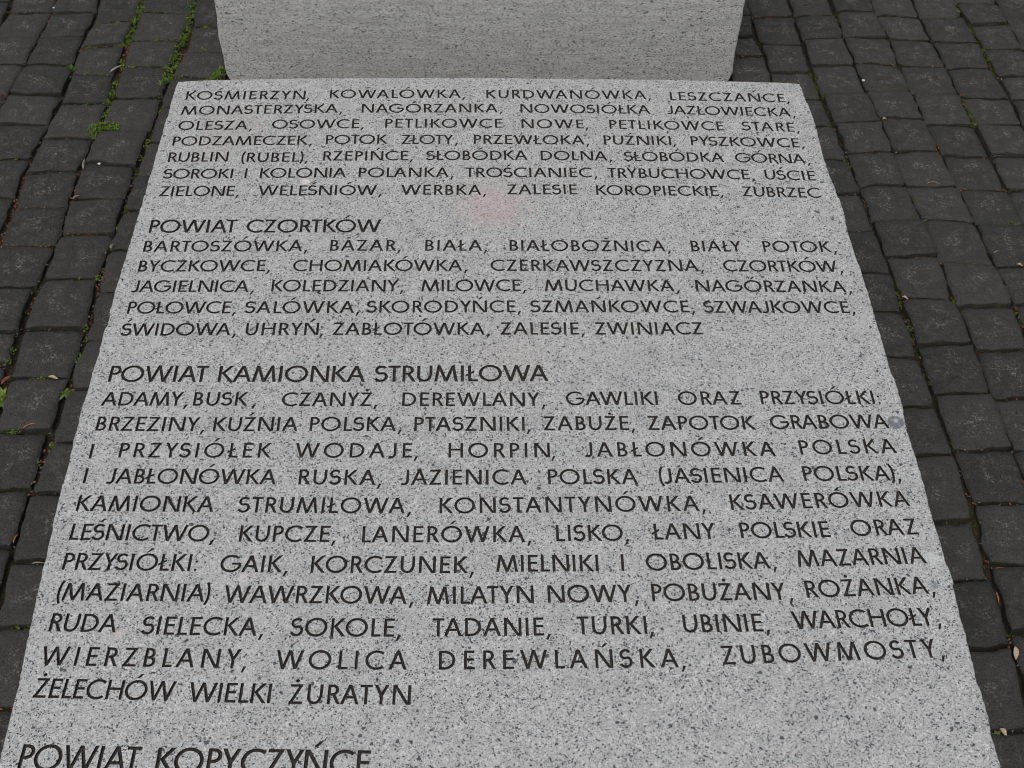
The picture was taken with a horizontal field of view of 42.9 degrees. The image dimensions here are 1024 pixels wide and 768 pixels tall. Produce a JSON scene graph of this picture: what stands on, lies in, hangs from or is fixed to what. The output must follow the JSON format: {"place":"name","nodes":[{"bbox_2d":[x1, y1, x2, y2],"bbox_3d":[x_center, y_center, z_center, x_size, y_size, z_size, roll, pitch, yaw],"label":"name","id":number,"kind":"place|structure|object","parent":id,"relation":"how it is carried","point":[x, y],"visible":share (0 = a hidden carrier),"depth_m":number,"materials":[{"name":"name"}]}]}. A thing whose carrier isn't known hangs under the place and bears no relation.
{"place":"outdoors","nodes":[
{"label":"outdoors","id":0,"kind":"place"},
{"bbox_2d":[0,0,1023,767],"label":"pavement","id":1,"kind":"structure","parent":0,"point":[956,410],"depth_m":2.33,"materials":[{"name":"stone"}]},
{"bbox_2d":[0,387,6,406],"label":"weed","id":2,"kind":"object","parent":1,"relation":"on","point":[1,392],"visible":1,"depth_m":2.03,"materials":[{"name":"green plant"}]},
{"bbox_2d":[1,375,10,384],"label":"dead leaf","id":3,"kind":"object","parent":1,"relation":"on","point":[4,379],"visible":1,"depth_m":2.04,"materials":[{"name":"brown plant"}]},
{"bbox_2d":[59,389,74,400],"bbox_3d":[-0.693,0.017,2.036,0.032,0.007,0.032,0,48,-2],"label":"weed","id":4,"kind":"object","parent":1,"relation":"on","point":[63,395],"visible":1,"depth_m":2.04,"materials":[{"name":"green plant"}]},
{"bbox_2d":[85,121,119,138],"bbox_3d":[-0.779,-0.490,2.479,0.064,0.019,0.046,-30,55,-25],"label":"moss tuft","id":5,"kind":"object","parent":1,"relation":"on","point":[98,128],"visible":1,"depth_m":2.48,"materials":[{"name":"green plant"}]},
{"bbox_2d":[204,65,225,80],"bbox_3d":[-0.595,-0.614,2.601,0.028,0.017,0.076,16,49,13],"label":"moss tuft","id":6,"kind":"object","parent":1,"relation":"on","point":[213,76],"visible":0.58,"depth_m":2.60,"materials":[{"name":"green plant"}]},
{"bbox_2d":[214,0,744,80],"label":"granite block","id":7,"kind":"structure","parent":1,"relation":"on","point":[692,40],"depth_m":2.54,"materials":[{"name":"grey stone"}]},
{"bbox_2d":[0,78,999,767],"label":"inscribed slab","id":8,"kind":"structure","parent":1,"relation":"on","point":[470,422],"depth_m":1.70,"materials":[{"name":"stone"}]},
{"bbox_2d":[0,0,1022,737],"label":"bright moss","id":9,"kind":"object","parent":1,"relation":"on","point":[166,78],"visible":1,"depth_m":2.61,"materials":[{"name":"green plant"}]},
{"bbox_2d":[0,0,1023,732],"bbox_3d":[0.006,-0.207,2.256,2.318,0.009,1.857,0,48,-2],"label":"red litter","id":10,"kind":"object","parent":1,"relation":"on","point":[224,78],"visible":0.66,"depth_m":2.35,"materials":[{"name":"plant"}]},
{"bbox_2d":[1000,728,1006,734],"bbox_3d":[0.629,0.445,1.668,0.008,0.004,0.009,0,48,-2],"label":"dead leaf","id":11,"kind":"object","parent":1,"relation":"on","point":[1003,730],"visible":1,"depth_m":1.67,"materials":[{"name":"beige plant"}]},
{"bbox_2d":[1013,647,1018,658],"bbox_3d":[0.675,0.360,1.747,0.008,0.005,0.019,0,48,-2],"label":"dead leaf","id":12,"kind":"object","parent":1,"relation":"on","point":[1016,652],"visible":1,"depth_m":1.75,"materials":[{"name":"beige plant"}]}
]}

